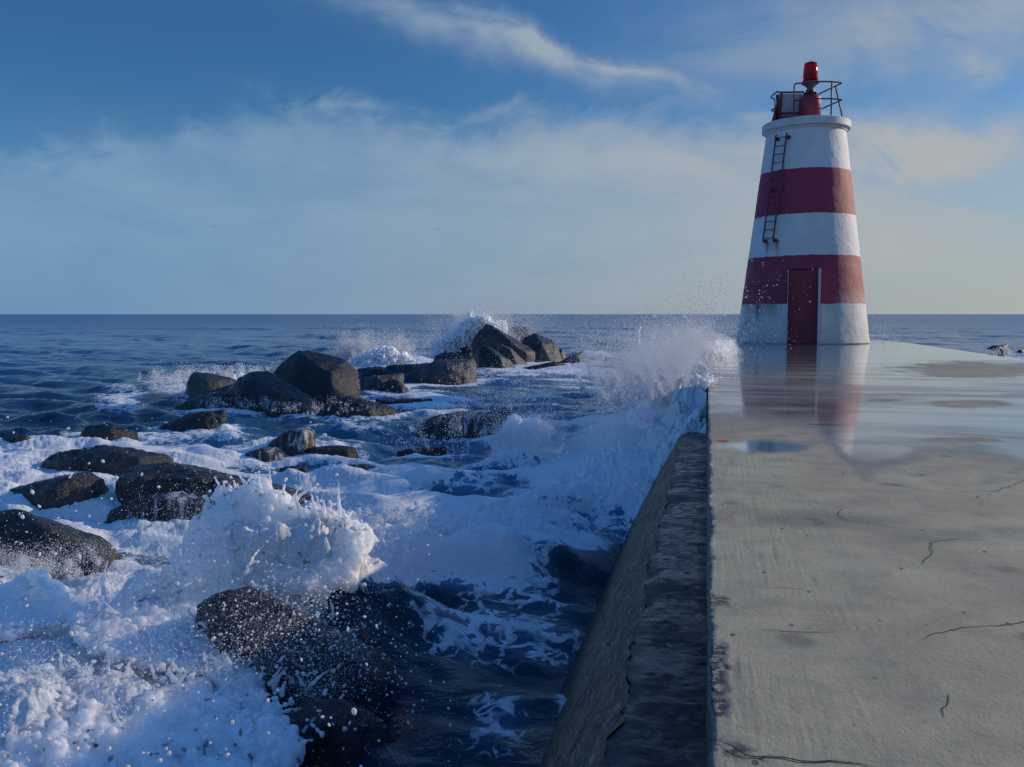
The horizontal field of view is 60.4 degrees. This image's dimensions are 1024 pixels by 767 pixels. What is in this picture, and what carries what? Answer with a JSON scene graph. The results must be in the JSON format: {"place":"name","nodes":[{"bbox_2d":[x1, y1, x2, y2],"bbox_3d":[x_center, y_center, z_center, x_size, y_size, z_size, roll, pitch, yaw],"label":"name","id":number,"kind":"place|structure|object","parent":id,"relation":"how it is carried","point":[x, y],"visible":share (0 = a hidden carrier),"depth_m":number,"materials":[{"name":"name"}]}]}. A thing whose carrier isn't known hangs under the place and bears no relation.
{"place":"outdoors","nodes":[
{"label":"outdoors","id":0,"kind":"place"},
{"bbox_2d":[0,314,1023,766],"bbox_3d":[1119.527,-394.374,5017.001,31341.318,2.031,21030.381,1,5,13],"label":"sea","id":1,"kind":"structure","parent":0,"point":[514,632],"depth_m":10.43,"materials":[{"name":"liquid"}]},
{"bbox_2d":[2,435,31,442],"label":"rock","id":2,"kind":"object","parent":1,"relation":"in","point":[15,438],"visible":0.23,"depth_m":15.34,"materials":[{"name":"grey stone"}]},
{"bbox_2d":[10,471,108,509],"bbox_3d":[-5.674,1.546,10.835,1.545,0.959,1.130,0,5,0],"label":"rock","id":3,"kind":"object","parent":1,"relation":"in","point":[59,491],"visible":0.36,"depth_m":10.52,"materials":[{"name":"grey stone"}]},
{"bbox_2d":[0,509,119,578],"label":"rock","id":4,"kind":"object","parent":1,"relation":"in","point":[50,527],"visible":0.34,"depth_m":7.75,"materials":[{"name":"grey stone"}]},
{"bbox_2d":[40,444,171,476],"bbox_3d":[-5.966,1.382,12.872,2.045,0.990,1.242,0,5,0],"label":"rock","id":5,"kind":"object","parent":1,"relation":"in","point":[112,457],"visible":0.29,"depth_m":12.52,"materials":[{"name":"grey stone"}]},
{"bbox_2d":[79,423,137,440],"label":"rock","id":6,"kind":"object","parent":1,"relation":"in","point":[111,431],"visible":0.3,"depth_m":15.86,"materials":[{"name":"grey stone"}]},
{"bbox_2d":[103,491,212,523],"bbox_3d":[-3.916,1.649,9.891,1.433,0.910,0.642,0,5,0],"label":"rock","id":7,"kind":"object","parent":1,"relation":"in","point":[135,507],"visible":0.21,"depth_m":9.66,"materials":[{"name":"stone"}]},
{"bbox_2d":[158,409,226,431],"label":"rock","id":8,"kind":"object","parent":1,"relation":"in","point":[209,420],"visible":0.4,"depth_m":18.19,"materials":[{"name":"grey stone"}]},
{"bbox_2d":[174,391,227,409],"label":"rock","id":9,"kind":"object","parent":1,"relation":"in","point":[190,404],"visible":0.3,"depth_m":21.65,"materials":[{"name":"grey stone"}]},
{"bbox_2d":[137,357,279,390],"bbox_3d":[-9.610,-0.202,28.658,5.040,1.272,3.453,-2,5,-25],"label":"splash","id":10,"kind":"object","parent":1,"relation":"on","point":[178,374],"visible":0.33,"depth_m":28.09,"materials":[{"name":"white liquid"}]},
{"bbox_2d":[184,372,235,397],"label":"rock","id":11,"kind":"object","parent":1,"relation":"in","point":[199,383],"visible":0.33,"depth_m":24.55,"materials":[{"name":"grey stone"}]},
{"bbox_2d":[115,462,310,503],"bbox_3d":[-3.611,1.492,10.874,2.621,1.072,1.346,0,5,1],"label":"rock","id":12,"kind":"object","parent":1,"relation":"in","point":[167,477],"visible":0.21,"depth_m":10.44,"materials":[{"name":"grey stone"}]},
{"bbox_2d":[0,416,461,766],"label":"spray drops","id":13,"kind":"object","parent":1,"relation":"on","point":[353,711],"visible":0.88,"depth_m":3.44,"materials":[{"name":"white liquid"}]},
{"bbox_2d":[0,429,529,766],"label":"splash","id":14,"kind":"object","parent":1,"relation":"on","point":[282,744],"visible":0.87,"depth_m":5.21,"materials":[{"name":"white liquid"}]},
{"bbox_2d":[244,447,286,461],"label":"rock","id":15,"kind":"object","parent":1,"relation":"in","point":[267,454],"visible":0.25,"depth_m":14.08,"materials":[{"name":"stone"}]},
{"bbox_2d":[226,371,314,413],"bbox_3d":[-6.177,0.420,22.033,2.479,1.480,1.646,0,5,0],"label":"rock","id":16,"kind":"object","parent":1,"relation":"in","point":[254,386],"visible":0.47,"depth_m":21.52,"materials":[{"name":"grey stone"}]},
{"bbox_2d":[265,401,309,417],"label":"rock","id":17,"kind":"object","parent":1,"relation":"in","point":[304,407],"visible":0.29,"depth_m":20.71,"materials":[{"name":"grey stone"}]},
{"bbox_2d":[267,427,315,455],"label":"rock","id":18,"kind":"object","parent":1,"relation":"in","point":[295,442],"visible":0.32,"depth_m":14.73,"materials":[{"name":"stone"}]},
{"bbox_2d":[279,466,306,472],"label":"rock","id":19,"kind":"object","parent":1,"relation":"in","point":[302,469],"visible":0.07,"depth_m":12.84,"materials":[{"name":"grey stone"}]},
{"bbox_2d":[196,586,396,715],"bbox_3d":[-1.337,1.867,5.596,1.466,1.139,1.288,0,5,0],"label":"rock","id":20,"kind":"object","parent":1,"relation":"in","point":[385,665],"visible":0.45,"depth_m":5.22,"materials":[{"name":"grey stone"}]},
{"bbox_2d":[273,350,360,406],"bbox_3d":[-5.409,0.024,24.385,2.519,1.909,2.047,0,5,1],"label":"rock","id":21,"kind":"object","parent":1,"relation":"in","point":[318,378],"visible":0.44,"depth_m":23.77,"materials":[{"name":"grey stone"}]},
{"bbox_2d":[305,445,357,458],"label":"rock","id":22,"kind":"object","parent":1,"relation":"in","point":[344,451],"visible":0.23,"depth_m":14.57,"materials":[{"name":"grey stone"}]},
{"bbox_2d":[285,698,395,766],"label":"rock","id":23,"kind":"object","parent":1,"relation":"in","point":[327,748],"visible":0.7,"depth_m":4.47,"materials":[{"name":"black stone"}]},
{"bbox_2d":[316,396,394,417],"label":"rock","id":24,"kind":"object","parent":1,"relation":"in","point":[355,402],"visible":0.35,"depth_m":20.60,"materials":[{"name":"grey stone"}]},
{"bbox_2d":[348,464,377,470],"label":"rock","id":25,"kind":"object","parent":1,"relation":"in","point":[366,467],"visible":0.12,"depth_m":12.99,"materials":[{"name":"grey stone"}]},
{"bbox_2d":[357,366,384,377],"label":"rock","id":26,"kind":"object","parent":1,"relation":"in","point":[370,371],"visible":0.16,"depth_m":33.20,"materials":[{"name":"grey stone"}]},
{"bbox_2d":[359,373,403,389],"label":"rock","id":27,"kind":"object","parent":1,"relation":"in","point":[372,382],"visible":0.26,"depth_m":28.30,"materials":[{"name":"grey stone"}]},
{"bbox_2d":[326,318,441,365],"bbox_3d":[-6.105,-1.814,38.928,5.543,2.446,5.336,1,5,13],"label":"splash","id":28,"kind":"object","parent":1,"relation":"on","point":[393,351],"visible":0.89,"depth_m":38.57,"materials":[{"name":"white liquid"}]},
{"bbox_2d":[374,379,408,392],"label":"rock","id":29,"kind":"object","parent":1,"relation":"in","point":[398,386],"visible":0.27,"depth_m":26.96,"materials":[{"name":"grey stone"}]},
{"bbox_2d":[192,392,605,535],"bbox_3d":[-2.857,0.834,14.926,3.449,0.797,14.891,-2,5,-26],"label":"splash","id":30,"kind":"object","parent":1,"relation":"on","point":[420,508],"visible":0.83,"depth_m":8.81,"materials":[{"name":"white liquid"}]},
{"bbox_2d":[375,398,432,404],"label":"rock","id":31,"kind":"object","parent":1,"relation":"in","point":[397,401],"visible":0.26,"depth_m":23.47,"materials":[{"name":"grey stone"}]},
{"bbox_2d":[383,363,426,374],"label":"rock","id":32,"kind":"object","parent":1,"relation":"in","point":[399,368],"visible":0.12,"depth_m":32.16,"materials":[{"name":"grey stone"}]},
{"bbox_2d":[397,446,446,456],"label":"rock","id":33,"kind":"object","parent":1,"relation":"in","point":[436,451],"visible":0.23,"depth_m":14.92,"materials":[{"name":"grey stone"}]},
{"bbox_2d":[433,352,446,360],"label":"rock","id":34,"kind":"object","parent":1,"relation":"in","point":[437,356],"visible":0.18,"depth_m":40.13,"materials":[{"name":"grey stone"}]},
{"bbox_2d":[404,358,476,384],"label":"rock","id":35,"kind":"object","parent":1,"relation":"in","point":[427,373],"visible":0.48,"depth_m":29.72,"materials":[{"name":"grey stone"}]},
{"bbox_2d":[438,352,470,359],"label":"rock","id":36,"kind":"object","parent":1,"relation":"in","point":[448,356],"visible":0.27,"depth_m":39.72,"materials":[{"name":"grey stone"}]},
{"bbox_2d":[417,409,510,439],"bbox_3d":[-0.934,1.004,17.558,1.945,0.978,1.032,0,5,0],"label":"rock","id":37,"kind":"object","parent":1,"relation":"in","point":[435,432],"visible":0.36,"depth_m":17.23,"materials":[{"name":"stone"}]},
{"bbox_2d":[458,347,470,356],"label":"rock","id":38,"kind":"object","parent":1,"relation":"in","point":[466,351],"visible":0.34,"depth_m":46.81,"materials":[{"name":"grey stone"}]},
{"bbox_2d":[473,344,514,367],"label":"rock","id":39,"kind":"object","parent":1,"relation":"in","point":[485,356],"visible":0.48,"depth_m":36.77,"materials":[{"name":"grey stone"}]},
{"bbox_2d":[402,270,595,356],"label":"splash","id":40,"kind":"object","parent":1,"relation":"on","point":[469,326],"visible":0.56,"depth_m":47.79,"materials":[{"name":"white liquid"}]},
{"bbox_2d":[471,324,535,361],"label":"rock","id":41,"kind":"object","parent":1,"relation":"in","point":[486,334],"visible":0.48,"depth_m":40.38,"materials":[{"name":"grey stone"}]},
{"bbox_2d":[497,343,527,364],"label":"rock","id":42,"kind":"object","parent":1,"relation":"in","point":[507,352],"visible":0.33,"depth_m":38.56,"materials":[{"name":"grey stone"}]},
{"bbox_2d":[508,326,534,341],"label":"rock","id":43,"kind":"object","parent":1,"relation":"in","point":[517,331],"visible":0.09,"depth_m":52.74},
{"bbox_2d":[474,396,597,458],"bbox_3d":[0.397,0.739,13.312,2.050,1.142,1.918,1,5,13],"label":"splash","id":44,"kind":"object","parent":1,"relation":"on","point":[515,432],"visible":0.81,"depth_m":13.26,"materials":[{"name":"white liquid"}]},
{"bbox_2d":[521,333,561,361],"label":"rock","id":45,"kind":"object","parent":1,"relation":"in","point":[543,348],"visible":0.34,"depth_m":41.59,"materials":[{"name":"grey stone"}]},
{"bbox_2d":[523,361,565,369],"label":"rock","id":46,"kind":"object","parent":1,"relation":"in","point":[545,365],"visible":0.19,"depth_m":37.21,"materials":[{"name":"grey stone"}]},
{"bbox_2d":[559,348,565,359],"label":"rock","id":47,"kind":"object","parent":1,"relation":"in","point":[563,352],"visible":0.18,"depth_m":45.08,"materials":[{"name":"grey stone"}]},
{"bbox_2d":[560,352,586,362],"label":"rock","id":48,"kind":"object","parent":1,"relation":"in","point":[573,357],"visible":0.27,"depth_m":41.12,"materials":[{"name":"grey stone"}]},
{"bbox_2d":[367,223,812,510],"bbox_3d":[1.310,-0.611,15.108,7.820,4.526,11.950,1,5,13],"label":"pier splash","id":49,"kind":"object","parent":1,"relation":"on","point":[651,367],"visible":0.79,"depth_m":12.98,"materials":[{"name":"white liquid"}]},
{"bbox_2d":[868,295,920,341],"bbox_3d":[12.105,-2.047,29.054,3.629,2.675,1.988,-1,5,-17],"label":"splash","id":50,"kind":"object","parent":1,"relation":"on","point":[885,332],"visible":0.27,"depth_m":29.19,"materials":[{"name":"white liquid"}]},
{"bbox_2d":[954,346,1023,355],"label":"splash","id":51,"kind":"object","parent":1,"relation":"on","point":[990,352],"visible":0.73,"depth_m":48.06,"materials":[{"name":"white liquid"}]},
{"bbox_2d":[983,344,1009,356],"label":"rock","id":52,"kind":"object","parent":1,"relation":"in","point":[993,347],"visible":0.38,"depth_m":49.14,"materials":[{"name":"grey stone"}]},
{"bbox_2d":[0,0,1023,313],"label":"sky","id":53,"kind":"structure","parent":0,"point":[157,156],"materials":[{"name":"blue"}]},
{"bbox_2d":[706,344,1023,766],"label":"pier deck","id":54,"kind":"structure","parent":0,"point":[865,599],"depth_m":2.82,"materials":[{"name":"concrete"}]},
{"bbox_2d":[539,353,707,766],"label":"sea wall","id":55,"kind":"structure","parent":54,"relation":"attached to","point":[663,667],"depth_m":3.89,"materials":[{"name":"grey concrete"}]},
{"bbox_2d":[697,311,795,344],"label":"spray drops","id":56,"kind":"object","parent":54,"relation":"on","point":[758,341],"visible":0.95,"depth_m":24.58,"materials":[{"name":"white liquid"}]},
{"bbox_2d":[726,441,805,451],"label":"puddle","id":57,"kind":"object","parent":54,"relation":"on","point":[769,446],"visible":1,"depth_m":5.63,"materials":[{"name":"liquid"}]},
{"bbox_2d":[736,61,869,344],"bbox_3d":[8.635,-5.302,25.982,3.802,8.188,3.880,1,5,18],"label":"lighthouse","id":58,"kind":"object","parent":54,"relation":"on","point":[805,214],"visible":0.99,"depth_m":24.82,"materials":[{"name":"paint"}]},
{"bbox_2d":[788,270,818,343],"bbox_3d":[8.158,-2.149,24.656,0.785,2.060,0.090,1,5,18],"label":"door","id":59,"kind":"structure","parent":58,"relation":"in","point":[803,284],"depth_m":24.65,"materials":[{"name":"red paint"}]},
{"bbox_2d":[708,340,1023,434],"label":"puddle","id":60,"kind":"object","parent":54,"relation":"on","point":[874,357],"visible":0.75,"depth_m":11.76,"materials":[{"name":"liquid"}]}
]}

